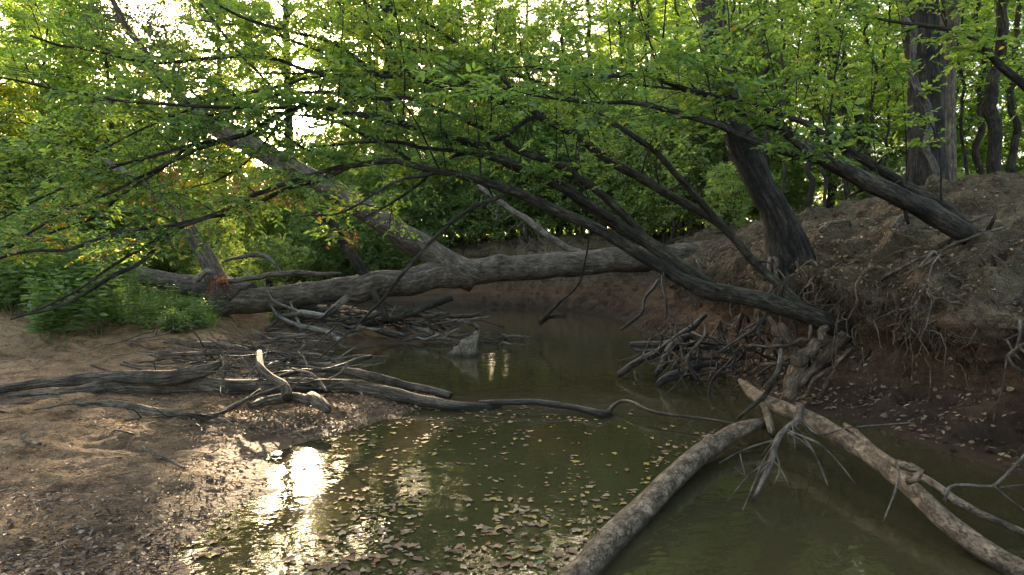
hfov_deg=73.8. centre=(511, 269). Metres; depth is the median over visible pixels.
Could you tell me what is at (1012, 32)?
tall tree
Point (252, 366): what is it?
dead stick
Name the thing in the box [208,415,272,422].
dead stick
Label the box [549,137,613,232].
shrub
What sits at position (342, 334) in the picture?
dead stick
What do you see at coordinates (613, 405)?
branch
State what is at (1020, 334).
exposed roots
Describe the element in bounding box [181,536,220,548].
dead stick
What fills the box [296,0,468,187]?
tall tree
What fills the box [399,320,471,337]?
dead stick
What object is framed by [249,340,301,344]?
dead stick
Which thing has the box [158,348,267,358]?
dead stick
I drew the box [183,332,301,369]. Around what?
dead stick
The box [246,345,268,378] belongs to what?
dead stick
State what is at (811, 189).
young tree
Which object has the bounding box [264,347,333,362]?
dead stick
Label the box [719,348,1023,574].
log
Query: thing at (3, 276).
leafy plant
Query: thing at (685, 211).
shrub
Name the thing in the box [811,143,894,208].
shrub
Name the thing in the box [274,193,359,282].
shrub
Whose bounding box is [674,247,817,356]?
exposed roots
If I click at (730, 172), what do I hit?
shrub
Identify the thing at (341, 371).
dead stick
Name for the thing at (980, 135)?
young tree
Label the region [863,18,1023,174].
understory tree
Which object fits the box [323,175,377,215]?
shrub
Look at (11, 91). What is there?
yellowing tree
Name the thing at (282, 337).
dead stick
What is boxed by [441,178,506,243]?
shrub
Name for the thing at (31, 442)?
dead stick
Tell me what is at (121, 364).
dead stick
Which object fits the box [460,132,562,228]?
shrub
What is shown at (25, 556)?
dead stick
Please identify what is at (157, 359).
dead stick
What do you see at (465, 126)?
yellowing tree
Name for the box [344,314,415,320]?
dead stick
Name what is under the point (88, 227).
shrub
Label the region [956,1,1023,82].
tall tree
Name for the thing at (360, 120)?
understory tree
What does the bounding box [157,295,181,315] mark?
leafy plant
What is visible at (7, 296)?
leafy plant
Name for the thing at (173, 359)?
dead stick
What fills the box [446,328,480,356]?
rock
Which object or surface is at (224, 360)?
dead stick
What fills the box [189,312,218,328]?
leafy plant
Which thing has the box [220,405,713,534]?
floating leaves
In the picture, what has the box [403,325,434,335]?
dead stick
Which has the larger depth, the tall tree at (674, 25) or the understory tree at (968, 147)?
the tall tree at (674, 25)
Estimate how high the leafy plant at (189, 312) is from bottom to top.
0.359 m
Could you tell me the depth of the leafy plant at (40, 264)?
11.46 m
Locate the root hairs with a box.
[581,208,1023,394]
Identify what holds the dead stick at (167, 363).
on the ground at (51, 350)
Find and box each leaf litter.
[0,309,430,574]
[611,171,1023,469]
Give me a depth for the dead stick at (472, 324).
16.66 m
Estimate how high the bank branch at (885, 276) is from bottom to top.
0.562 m
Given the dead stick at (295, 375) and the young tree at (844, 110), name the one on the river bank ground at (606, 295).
the young tree at (844, 110)
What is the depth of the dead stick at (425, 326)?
14.15 m
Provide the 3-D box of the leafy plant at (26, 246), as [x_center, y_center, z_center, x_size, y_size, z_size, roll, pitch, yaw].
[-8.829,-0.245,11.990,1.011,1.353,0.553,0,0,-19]
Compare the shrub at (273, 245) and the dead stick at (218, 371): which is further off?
the shrub at (273, 245)
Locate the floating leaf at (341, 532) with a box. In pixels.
[338,530,346,534]
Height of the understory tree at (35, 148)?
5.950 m
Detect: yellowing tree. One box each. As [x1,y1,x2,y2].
[0,67,82,233]
[0,83,27,215]
[14,36,235,275]
[30,78,163,253]
[124,144,208,187]
[180,168,223,200]
[191,144,250,201]
[213,206,250,271]
[215,157,275,217]
[234,209,290,284]
[238,164,278,226]
[271,183,311,208]
[286,212,311,269]
[448,101,521,234]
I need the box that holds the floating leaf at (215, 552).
[211,550,220,555]
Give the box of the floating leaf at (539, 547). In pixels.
[534,545,542,550]
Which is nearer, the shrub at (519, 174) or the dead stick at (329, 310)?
the dead stick at (329, 310)
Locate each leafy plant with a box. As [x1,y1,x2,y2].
[0,184,36,279]
[0,219,39,278]
[0,220,61,316]
[0,229,12,286]
[0,252,45,312]
[0,257,20,293]
[0,258,9,298]
[15,196,77,264]
[18,205,88,290]
[18,266,74,340]
[23,247,69,290]
[24,275,94,341]
[29,272,75,312]
[35,212,110,310]
[36,221,88,278]
[39,223,75,270]
[43,228,109,320]
[60,231,107,307]
[66,238,125,312]
[73,247,124,336]
[73,261,106,308]
[104,289,131,310]
[105,244,134,278]
[106,301,136,323]
[107,252,140,286]
[110,253,144,287]
[112,275,135,308]
[112,275,145,331]
[113,283,139,313]
[122,260,161,303]
[124,282,143,301]
[125,297,154,321]
[130,290,158,311]
[130,312,159,329]
[131,296,158,313]
[139,299,159,322]
[154,310,182,328]
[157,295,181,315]
[158,307,177,331]
[159,307,188,323]
[162,284,182,304]
[166,310,185,333]
[170,310,196,331]
[174,298,189,315]
[176,302,205,316]
[181,302,204,321]
[183,308,211,322]
[187,291,205,307]
[187,298,213,329]
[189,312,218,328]
[195,296,224,319]
[244,274,265,287]
[266,312,281,322]
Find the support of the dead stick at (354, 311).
on the ground at (51, 350)
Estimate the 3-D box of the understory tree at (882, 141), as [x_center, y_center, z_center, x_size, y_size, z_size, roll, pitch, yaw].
[14.366,-4.961,24.681,5.955,7.638,5.428,0,0,19]
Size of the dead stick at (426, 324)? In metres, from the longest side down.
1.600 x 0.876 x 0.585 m
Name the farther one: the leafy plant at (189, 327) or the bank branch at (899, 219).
the leafy plant at (189, 327)
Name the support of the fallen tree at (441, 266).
on the river bank ground at (606, 295)
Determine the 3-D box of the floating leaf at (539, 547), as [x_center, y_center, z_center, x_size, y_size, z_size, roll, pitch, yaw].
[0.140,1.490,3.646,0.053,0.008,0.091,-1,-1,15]
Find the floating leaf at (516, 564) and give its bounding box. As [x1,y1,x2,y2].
[510,562,524,565]
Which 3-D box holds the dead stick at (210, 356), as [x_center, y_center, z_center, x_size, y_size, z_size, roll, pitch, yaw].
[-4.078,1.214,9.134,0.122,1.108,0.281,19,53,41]
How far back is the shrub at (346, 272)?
32.34 m
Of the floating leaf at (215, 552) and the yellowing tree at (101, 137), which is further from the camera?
the yellowing tree at (101, 137)
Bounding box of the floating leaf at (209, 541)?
[202,540,217,543]
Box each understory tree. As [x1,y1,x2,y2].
[0,0,165,233]
[0,0,239,264]
[1,111,67,194]
[118,121,237,254]
[164,181,235,271]
[233,153,277,202]
[235,200,288,284]
[247,132,351,281]
[252,129,328,206]
[270,186,315,230]
[298,59,393,184]
[308,119,367,154]
[309,198,348,278]
[314,138,356,199]
[321,126,377,182]
[343,110,411,186]
[369,124,448,188]
[420,46,528,238]
[464,78,596,243]
[469,17,578,235]
[477,77,549,236]
[512,48,627,235]
[577,83,650,226]
[751,9,881,209]
[782,62,907,202]
[816,136,851,205]
[833,30,983,196]
[837,0,1021,169]
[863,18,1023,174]
[956,46,1023,174]
[963,63,1023,172]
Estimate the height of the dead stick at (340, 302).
0.964 m
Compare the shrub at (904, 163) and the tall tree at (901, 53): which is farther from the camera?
the tall tree at (901, 53)
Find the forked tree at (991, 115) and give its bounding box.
[978,0,1023,173]
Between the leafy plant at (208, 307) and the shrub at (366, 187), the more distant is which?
the shrub at (366, 187)
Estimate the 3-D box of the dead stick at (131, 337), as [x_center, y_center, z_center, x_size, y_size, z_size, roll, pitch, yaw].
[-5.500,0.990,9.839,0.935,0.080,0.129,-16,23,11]
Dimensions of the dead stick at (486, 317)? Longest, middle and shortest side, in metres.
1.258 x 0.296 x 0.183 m
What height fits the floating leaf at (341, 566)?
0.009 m
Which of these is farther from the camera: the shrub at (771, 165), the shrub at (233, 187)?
the shrub at (233, 187)
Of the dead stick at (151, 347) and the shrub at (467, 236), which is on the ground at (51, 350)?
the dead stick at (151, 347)
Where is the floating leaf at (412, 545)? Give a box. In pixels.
[406,543,419,547]
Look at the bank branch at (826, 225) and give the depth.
8.85 m
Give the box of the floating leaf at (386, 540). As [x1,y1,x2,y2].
[380,539,392,542]
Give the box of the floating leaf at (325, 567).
[322,565,329,569]
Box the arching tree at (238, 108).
[0,0,871,403]
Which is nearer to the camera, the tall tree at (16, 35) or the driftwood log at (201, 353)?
the driftwood log at (201, 353)
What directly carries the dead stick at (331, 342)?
on the dead stick at (337, 348)
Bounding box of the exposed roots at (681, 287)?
[659,258,695,301]
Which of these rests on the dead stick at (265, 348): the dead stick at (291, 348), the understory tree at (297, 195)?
the dead stick at (291, 348)
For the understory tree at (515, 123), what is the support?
on the river bank ground at (606, 295)
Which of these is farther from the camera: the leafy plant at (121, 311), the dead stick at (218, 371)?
the leafy plant at (121, 311)
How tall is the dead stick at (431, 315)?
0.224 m
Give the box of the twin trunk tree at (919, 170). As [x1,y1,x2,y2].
[900,0,949,185]
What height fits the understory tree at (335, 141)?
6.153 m
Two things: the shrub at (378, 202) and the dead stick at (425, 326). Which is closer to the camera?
the dead stick at (425, 326)
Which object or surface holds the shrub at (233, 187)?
on the river bank ground at (606, 295)
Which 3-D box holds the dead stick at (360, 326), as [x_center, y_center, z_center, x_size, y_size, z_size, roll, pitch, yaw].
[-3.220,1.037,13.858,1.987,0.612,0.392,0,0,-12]
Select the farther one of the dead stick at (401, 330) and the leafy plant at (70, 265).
the dead stick at (401, 330)
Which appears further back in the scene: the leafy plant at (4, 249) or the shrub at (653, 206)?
the shrub at (653, 206)
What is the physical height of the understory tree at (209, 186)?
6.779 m
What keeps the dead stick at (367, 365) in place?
on the driftwood log at (358, 373)
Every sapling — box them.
[589,0,649,105]
[625,0,673,126]
[629,0,704,244]
[663,0,787,229]
[678,3,702,52]
[731,0,851,194]
[764,0,872,207]
[778,0,893,198]
[836,0,907,198]
[849,0,908,166]
[956,0,1023,174]
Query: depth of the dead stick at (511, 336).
14.60 m
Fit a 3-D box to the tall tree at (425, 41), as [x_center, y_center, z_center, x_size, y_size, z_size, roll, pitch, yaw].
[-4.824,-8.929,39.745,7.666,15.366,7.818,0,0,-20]
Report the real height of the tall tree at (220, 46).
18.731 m
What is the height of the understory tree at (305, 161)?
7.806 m
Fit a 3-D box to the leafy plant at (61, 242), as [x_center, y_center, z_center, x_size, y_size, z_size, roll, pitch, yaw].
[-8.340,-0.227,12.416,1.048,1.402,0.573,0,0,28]
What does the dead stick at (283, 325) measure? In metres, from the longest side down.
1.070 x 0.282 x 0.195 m
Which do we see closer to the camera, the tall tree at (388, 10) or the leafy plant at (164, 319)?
the leafy plant at (164, 319)
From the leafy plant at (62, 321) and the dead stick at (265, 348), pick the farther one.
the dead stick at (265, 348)
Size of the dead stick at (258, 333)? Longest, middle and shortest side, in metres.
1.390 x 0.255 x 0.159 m
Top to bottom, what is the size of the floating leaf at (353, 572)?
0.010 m
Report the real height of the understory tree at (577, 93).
8.674 m
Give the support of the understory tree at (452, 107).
on the river bank ground at (606, 295)
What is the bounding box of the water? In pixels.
[169,304,1023,574]
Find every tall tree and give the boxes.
[0,0,97,140]
[0,1,99,135]
[123,0,291,194]
[174,0,367,177]
[200,35,297,176]
[286,0,442,155]
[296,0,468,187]
[307,2,415,125]
[366,0,473,164]
[413,3,489,235]
[424,0,547,236]
[463,0,581,232]
[546,0,695,94]
[567,30,638,99]
[593,0,696,95]
[634,0,751,75]
[662,0,841,99]
[769,0,903,191]
[851,1,1012,120]
[940,0,1023,163]
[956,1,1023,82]
[992,4,1023,41]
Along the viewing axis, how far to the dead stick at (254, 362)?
8.64 m
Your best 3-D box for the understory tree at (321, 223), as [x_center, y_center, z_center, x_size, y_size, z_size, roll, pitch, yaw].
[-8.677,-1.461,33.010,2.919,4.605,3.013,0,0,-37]
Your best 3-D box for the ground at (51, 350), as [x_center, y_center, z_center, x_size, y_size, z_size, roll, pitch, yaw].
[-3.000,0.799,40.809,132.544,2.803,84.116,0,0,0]
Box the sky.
[0,0,1023,233]
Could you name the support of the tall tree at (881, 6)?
on the river bank ground at (606, 295)
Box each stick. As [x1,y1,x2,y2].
[0,408,49,412]
[10,553,53,558]
[20,431,41,445]
[41,402,87,408]
[57,544,73,564]
[90,360,214,370]
[93,352,165,364]
[93,389,149,394]
[101,331,154,345]
[111,429,133,433]
[119,363,142,369]
[122,339,210,341]
[123,361,240,372]
[123,406,215,420]
[128,316,188,345]
[131,341,175,348]
[134,355,208,362]
[136,442,184,469]
[137,346,240,369]
[141,352,235,370]
[144,360,207,364]
[153,349,211,369]
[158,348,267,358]
[163,340,176,343]
[163,532,169,555]
[176,351,271,366]
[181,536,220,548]
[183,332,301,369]
[189,345,316,365]
[189,423,205,432]
[191,329,221,363]
[194,318,311,350]
[195,410,232,424]
[204,431,223,434]
[207,338,255,369]
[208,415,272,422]
[212,346,262,357]
[212,355,283,360]
[213,344,270,371]
[213,354,262,376]
[215,370,290,375]
[216,355,223,397]
[217,356,237,378]
[221,356,331,383]
[222,343,242,378]
[222,357,243,376]
[230,331,341,363]
[232,356,370,369]
[233,334,297,350]
[235,354,283,367]
[241,368,356,378]
[242,332,307,337]
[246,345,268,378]
[248,419,291,434]
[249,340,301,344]
[250,329,320,351]
[252,340,283,350]
[253,354,317,361]
[254,363,348,410]
[257,342,313,346]
[263,281,348,326]
[263,346,359,379]
[263,355,372,378]
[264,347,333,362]
[265,325,294,330]
[266,355,386,360]
[266,361,282,366]
[267,330,357,344]
[267,379,354,388]
[268,339,328,354]
[269,305,344,344]
[273,319,312,330]
[274,305,335,320]
[275,343,306,374]
[275,349,334,357]
[277,284,334,313]
[285,369,311,377]
[285,377,348,396]
[289,309,337,334]
[289,315,361,319]
[291,307,363,326]
[291,327,340,343]
[294,310,380,325]
[294,325,337,364]
[300,316,351,322]
[302,306,347,310]
[304,327,347,334]
[306,305,401,334]
[306,343,358,350]
[307,305,377,320]
[307,339,363,349]
[312,361,385,368]
[313,335,334,356]
[321,326,366,345]
[323,302,400,328]
[326,310,383,325]
[334,301,372,319]
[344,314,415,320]
[353,308,429,313]
[361,325,427,339]
[370,300,444,329]
[378,317,446,332]
[380,323,461,328]
[380,335,451,341]
[387,309,446,317]
[388,326,458,337]
[389,322,437,330]
[392,303,480,318]
[395,325,466,340]
[397,317,445,326]
[398,334,438,342]
[399,320,456,326]
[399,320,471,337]
[401,321,424,327]
[402,320,469,337]
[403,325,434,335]
[418,303,480,329]
[425,312,450,334]
[435,307,503,326]
[442,316,490,325]
[449,290,495,330]
[476,325,503,339]
[483,322,518,335]
[495,341,511,347]
[504,329,539,340]
[538,314,565,320]
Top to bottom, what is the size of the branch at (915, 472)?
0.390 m
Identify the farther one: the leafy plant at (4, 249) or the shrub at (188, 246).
the shrub at (188, 246)
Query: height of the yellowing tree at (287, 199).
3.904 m
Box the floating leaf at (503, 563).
[500,561,509,566]
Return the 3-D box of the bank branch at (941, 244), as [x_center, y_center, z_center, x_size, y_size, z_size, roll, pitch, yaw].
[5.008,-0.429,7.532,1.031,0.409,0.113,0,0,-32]
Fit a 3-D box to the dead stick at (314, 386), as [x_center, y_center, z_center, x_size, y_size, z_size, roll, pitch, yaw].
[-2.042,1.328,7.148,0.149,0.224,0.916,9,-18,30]
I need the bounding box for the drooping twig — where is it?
[538,235,589,323]
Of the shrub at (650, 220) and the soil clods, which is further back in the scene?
the shrub at (650, 220)
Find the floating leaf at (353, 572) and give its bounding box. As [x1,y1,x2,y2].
[349,570,359,574]
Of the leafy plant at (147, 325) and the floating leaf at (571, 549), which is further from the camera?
the leafy plant at (147, 325)
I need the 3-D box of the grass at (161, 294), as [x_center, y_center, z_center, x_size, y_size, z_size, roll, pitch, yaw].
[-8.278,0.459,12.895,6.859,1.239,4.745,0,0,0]
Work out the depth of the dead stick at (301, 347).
9.12 m
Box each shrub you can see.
[0,195,53,239]
[2,158,120,254]
[64,187,154,265]
[81,204,177,271]
[122,185,198,273]
[148,217,194,272]
[158,193,252,275]
[165,219,260,282]
[219,178,277,270]
[226,220,247,277]
[236,229,259,274]
[238,231,314,287]
[239,233,277,283]
[251,205,314,281]
[273,223,310,281]
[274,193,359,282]
[279,220,314,277]
[288,217,352,279]
[291,166,382,276]
[291,214,353,279]
[300,237,352,281]
[301,226,364,277]
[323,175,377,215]
[332,215,387,276]
[338,132,414,235]
[349,189,445,269]
[349,240,392,271]
[353,229,400,271]
[356,172,457,269]
[361,156,451,239]
[372,200,420,266]
[383,116,506,248]
[391,176,458,243]
[393,225,449,269]
[434,194,495,254]
[438,128,532,238]
[438,168,513,240]
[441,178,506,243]
[458,150,552,234]
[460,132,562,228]
[469,95,567,235]
[473,181,550,244]
[480,121,583,235]
[503,135,583,234]
[520,136,598,236]
[545,52,688,243]
[546,111,585,234]
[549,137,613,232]
[552,105,661,228]
[572,51,718,243]
[574,146,654,225]
[577,140,644,230]
[577,156,669,236]
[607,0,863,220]
[614,104,716,234]
[624,18,820,221]
[631,144,712,235]
[634,105,806,221]
[638,109,791,228]
[698,161,780,228]
[714,204,757,223]
[746,213,760,221]
[749,159,820,218]
[773,162,837,212]
[784,180,827,213]
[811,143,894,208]
[853,167,904,199]
[891,148,963,177]
[957,142,1022,173]
[957,168,978,180]
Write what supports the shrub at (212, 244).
on the ground at (51, 350)
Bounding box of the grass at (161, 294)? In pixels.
[0,276,222,330]
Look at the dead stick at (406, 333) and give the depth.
14.36 m
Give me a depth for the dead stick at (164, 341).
10.32 m
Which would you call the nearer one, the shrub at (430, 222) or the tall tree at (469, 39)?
the shrub at (430, 222)
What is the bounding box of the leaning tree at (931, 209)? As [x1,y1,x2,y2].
[401,0,996,243]
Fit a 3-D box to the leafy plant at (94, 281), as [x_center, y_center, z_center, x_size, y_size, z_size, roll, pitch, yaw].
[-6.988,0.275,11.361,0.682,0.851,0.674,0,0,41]
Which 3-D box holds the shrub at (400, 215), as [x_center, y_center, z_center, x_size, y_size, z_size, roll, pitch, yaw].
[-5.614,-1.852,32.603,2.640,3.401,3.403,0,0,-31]
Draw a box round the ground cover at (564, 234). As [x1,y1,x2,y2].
[448,205,800,238]
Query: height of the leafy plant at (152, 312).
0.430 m
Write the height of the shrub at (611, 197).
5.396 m
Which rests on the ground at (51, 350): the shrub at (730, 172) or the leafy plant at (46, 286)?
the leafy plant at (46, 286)
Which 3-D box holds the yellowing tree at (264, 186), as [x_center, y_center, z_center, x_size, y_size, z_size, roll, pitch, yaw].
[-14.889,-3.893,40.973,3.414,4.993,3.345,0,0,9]
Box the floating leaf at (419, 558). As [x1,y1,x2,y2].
[412,556,423,560]
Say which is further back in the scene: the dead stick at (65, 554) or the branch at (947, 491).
the branch at (947, 491)
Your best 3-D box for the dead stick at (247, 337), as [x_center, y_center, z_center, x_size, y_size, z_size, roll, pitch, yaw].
[-4.085,0.972,10.899,1.820,0.238,0.357,14,19,-19]
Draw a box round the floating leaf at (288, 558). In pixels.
[283,555,294,561]
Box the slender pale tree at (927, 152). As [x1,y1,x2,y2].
[899,0,939,175]
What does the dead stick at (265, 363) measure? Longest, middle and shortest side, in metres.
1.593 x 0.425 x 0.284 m
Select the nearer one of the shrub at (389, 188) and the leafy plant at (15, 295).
the leafy plant at (15, 295)
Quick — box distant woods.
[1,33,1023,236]
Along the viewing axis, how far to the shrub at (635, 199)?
24.80 m
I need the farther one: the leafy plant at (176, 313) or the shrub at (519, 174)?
the shrub at (519, 174)
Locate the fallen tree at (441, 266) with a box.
[52,0,709,324]
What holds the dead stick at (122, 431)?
on the ground at (51, 350)
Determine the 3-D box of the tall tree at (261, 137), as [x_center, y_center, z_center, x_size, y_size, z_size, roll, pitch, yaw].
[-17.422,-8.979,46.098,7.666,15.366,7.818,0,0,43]
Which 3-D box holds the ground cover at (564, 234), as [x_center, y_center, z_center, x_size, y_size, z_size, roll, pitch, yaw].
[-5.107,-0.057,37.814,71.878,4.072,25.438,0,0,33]
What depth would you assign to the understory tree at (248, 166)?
44.82 m
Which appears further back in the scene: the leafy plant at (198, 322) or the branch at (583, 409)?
the leafy plant at (198, 322)
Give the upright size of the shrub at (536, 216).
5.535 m
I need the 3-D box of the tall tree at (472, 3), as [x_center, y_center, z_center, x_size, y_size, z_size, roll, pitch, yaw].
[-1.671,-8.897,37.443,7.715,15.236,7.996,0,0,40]
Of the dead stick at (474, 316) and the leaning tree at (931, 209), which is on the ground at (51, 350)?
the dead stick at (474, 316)
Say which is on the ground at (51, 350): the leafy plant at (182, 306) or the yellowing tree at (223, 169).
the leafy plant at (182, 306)
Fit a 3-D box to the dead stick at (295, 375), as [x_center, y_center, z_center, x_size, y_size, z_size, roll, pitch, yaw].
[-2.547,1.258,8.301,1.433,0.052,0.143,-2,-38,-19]
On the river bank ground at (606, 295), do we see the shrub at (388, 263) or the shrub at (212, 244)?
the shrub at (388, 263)
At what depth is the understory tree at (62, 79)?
17.00 m
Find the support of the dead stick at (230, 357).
on the ground at (51, 350)
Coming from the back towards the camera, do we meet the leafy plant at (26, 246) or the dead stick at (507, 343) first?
the dead stick at (507, 343)
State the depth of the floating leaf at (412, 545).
3.69 m
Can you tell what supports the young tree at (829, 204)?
on the river bank ground at (606, 295)
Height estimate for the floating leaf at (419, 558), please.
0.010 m
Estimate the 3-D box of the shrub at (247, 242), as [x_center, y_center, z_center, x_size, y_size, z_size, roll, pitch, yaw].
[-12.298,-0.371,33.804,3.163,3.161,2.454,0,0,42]
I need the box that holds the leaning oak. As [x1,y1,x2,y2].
[573,0,837,344]
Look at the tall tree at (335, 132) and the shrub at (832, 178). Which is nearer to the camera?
the shrub at (832, 178)
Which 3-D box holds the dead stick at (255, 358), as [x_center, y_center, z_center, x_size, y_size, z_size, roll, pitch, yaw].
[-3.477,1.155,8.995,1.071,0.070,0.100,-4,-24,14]
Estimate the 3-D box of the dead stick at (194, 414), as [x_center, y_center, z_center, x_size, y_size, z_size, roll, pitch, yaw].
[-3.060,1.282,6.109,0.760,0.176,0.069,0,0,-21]
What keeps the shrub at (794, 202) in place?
on the river bank ground at (606, 295)
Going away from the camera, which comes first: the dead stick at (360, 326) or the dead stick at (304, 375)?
the dead stick at (304, 375)
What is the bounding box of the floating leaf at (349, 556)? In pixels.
[341,555,355,559]
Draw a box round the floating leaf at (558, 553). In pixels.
[553,551,561,556]
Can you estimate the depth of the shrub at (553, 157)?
30.34 m
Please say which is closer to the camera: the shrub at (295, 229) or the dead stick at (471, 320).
the dead stick at (471, 320)
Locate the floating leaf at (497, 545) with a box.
[489,543,503,547]
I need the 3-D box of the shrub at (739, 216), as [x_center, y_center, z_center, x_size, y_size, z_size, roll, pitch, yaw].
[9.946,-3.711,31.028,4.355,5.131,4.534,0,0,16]
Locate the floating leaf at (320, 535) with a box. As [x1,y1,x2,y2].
[317,534,327,537]
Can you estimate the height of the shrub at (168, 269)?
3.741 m
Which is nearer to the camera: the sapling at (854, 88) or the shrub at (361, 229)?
the sapling at (854, 88)
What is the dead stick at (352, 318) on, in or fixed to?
on the dead stick at (401, 330)
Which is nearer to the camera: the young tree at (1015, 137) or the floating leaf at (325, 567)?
the floating leaf at (325, 567)
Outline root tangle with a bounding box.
[614,275,810,394]
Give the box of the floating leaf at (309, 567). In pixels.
[306,563,320,569]
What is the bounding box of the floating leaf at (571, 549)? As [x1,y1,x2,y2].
[566,547,577,554]
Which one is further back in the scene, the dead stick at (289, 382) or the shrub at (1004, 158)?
the shrub at (1004, 158)
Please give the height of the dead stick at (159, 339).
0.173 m
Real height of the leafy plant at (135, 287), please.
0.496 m
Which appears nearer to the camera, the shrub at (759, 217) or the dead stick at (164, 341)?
the dead stick at (164, 341)
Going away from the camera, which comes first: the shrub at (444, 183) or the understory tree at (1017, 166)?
the understory tree at (1017, 166)
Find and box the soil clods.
[640,174,1023,472]
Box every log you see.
[0,360,221,392]
[0,377,504,410]
[0,388,261,420]
[159,351,240,357]
[176,339,251,350]
[248,350,331,413]
[296,361,453,398]
[558,417,765,574]
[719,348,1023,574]
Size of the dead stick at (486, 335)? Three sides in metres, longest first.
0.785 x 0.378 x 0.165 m
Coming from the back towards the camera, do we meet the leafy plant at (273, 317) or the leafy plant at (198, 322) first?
the leafy plant at (273, 317)
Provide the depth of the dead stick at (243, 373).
7.94 m
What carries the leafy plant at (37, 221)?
on the ground at (51, 350)
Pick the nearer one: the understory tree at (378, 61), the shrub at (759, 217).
the shrub at (759, 217)
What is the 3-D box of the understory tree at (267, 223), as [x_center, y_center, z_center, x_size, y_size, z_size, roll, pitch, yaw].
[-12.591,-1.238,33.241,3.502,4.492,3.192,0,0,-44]
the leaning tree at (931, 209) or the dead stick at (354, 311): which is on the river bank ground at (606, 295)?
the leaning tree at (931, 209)
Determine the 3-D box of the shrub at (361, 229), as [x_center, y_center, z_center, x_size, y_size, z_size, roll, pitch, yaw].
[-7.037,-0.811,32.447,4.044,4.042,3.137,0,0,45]
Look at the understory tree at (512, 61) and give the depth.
35.77 m
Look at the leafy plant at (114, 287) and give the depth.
11.20 m
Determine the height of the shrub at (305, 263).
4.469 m
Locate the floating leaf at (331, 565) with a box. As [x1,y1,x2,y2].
[328,561,342,567]
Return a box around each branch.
[215,383,286,412]
[289,301,306,341]
[291,367,327,391]
[344,295,452,330]
[476,184,594,286]
[478,399,612,417]
[607,399,766,429]
[818,220,851,232]
[842,422,1023,535]
[879,226,1002,281]
[888,213,913,230]
[937,214,991,248]
[943,454,1023,510]
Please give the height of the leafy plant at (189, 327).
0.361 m
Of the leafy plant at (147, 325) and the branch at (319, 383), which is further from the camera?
the leafy plant at (147, 325)
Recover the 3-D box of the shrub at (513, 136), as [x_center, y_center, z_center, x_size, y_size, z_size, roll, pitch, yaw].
[0.601,-4.810,33.268,6.972,7.892,6.698,0,0,-45]
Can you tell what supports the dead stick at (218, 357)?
on the dead stick at (98, 367)
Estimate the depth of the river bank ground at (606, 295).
7.69 m
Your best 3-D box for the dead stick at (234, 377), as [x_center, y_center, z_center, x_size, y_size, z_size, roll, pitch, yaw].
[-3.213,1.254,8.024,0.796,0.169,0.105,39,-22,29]
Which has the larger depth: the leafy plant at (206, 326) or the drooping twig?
the drooping twig
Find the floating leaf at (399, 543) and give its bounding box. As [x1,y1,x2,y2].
[396,541,407,545]
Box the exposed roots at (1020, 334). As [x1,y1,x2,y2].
[779,250,1023,421]
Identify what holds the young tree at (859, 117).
on the river bank ground at (606, 295)
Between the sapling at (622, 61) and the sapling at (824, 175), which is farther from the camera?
the sapling at (622, 61)
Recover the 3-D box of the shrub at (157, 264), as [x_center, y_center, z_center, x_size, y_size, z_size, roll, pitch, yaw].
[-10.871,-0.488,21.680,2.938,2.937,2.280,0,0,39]
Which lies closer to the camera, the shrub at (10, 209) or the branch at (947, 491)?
the branch at (947, 491)
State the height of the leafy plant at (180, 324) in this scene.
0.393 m
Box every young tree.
[545,0,578,234]
[568,0,613,233]
[725,0,797,164]
[753,0,857,207]
[795,1,890,196]
[799,10,853,208]
[800,0,881,200]
[956,0,1023,173]
[959,0,1023,174]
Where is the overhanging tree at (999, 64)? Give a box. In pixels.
[824,0,1023,121]
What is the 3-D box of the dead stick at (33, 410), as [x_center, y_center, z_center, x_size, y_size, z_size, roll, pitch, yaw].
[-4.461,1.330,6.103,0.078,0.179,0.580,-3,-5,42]
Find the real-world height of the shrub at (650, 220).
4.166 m
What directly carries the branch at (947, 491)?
on the branch at (915, 472)
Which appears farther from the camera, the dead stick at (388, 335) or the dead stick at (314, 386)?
the dead stick at (388, 335)
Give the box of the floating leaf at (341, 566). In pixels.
[336,564,348,569]
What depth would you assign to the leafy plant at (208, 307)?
12.44 m
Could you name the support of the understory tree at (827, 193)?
on the river bank ground at (606, 295)
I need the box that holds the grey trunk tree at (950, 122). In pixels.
[940,0,960,180]
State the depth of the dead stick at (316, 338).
12.34 m
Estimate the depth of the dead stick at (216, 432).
5.86 m
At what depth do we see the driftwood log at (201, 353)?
8.89 m
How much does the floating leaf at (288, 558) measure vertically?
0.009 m
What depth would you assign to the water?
4.77 m
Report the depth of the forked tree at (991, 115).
14.41 m
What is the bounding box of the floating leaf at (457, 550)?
[450,549,462,552]
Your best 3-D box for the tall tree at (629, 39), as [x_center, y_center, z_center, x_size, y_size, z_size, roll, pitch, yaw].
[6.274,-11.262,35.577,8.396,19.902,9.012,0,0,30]
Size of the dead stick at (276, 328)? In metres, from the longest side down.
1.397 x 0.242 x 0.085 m
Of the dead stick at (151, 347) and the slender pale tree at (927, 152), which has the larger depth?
the slender pale tree at (927, 152)
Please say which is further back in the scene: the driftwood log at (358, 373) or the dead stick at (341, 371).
the driftwood log at (358, 373)
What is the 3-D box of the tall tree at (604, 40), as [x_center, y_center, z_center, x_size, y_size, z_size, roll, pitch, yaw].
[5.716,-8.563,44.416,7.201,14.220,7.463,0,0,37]
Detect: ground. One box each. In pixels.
[0,285,458,574]
[146,171,1023,477]
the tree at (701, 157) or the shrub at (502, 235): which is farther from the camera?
the shrub at (502, 235)
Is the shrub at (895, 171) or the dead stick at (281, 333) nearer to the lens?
the dead stick at (281, 333)

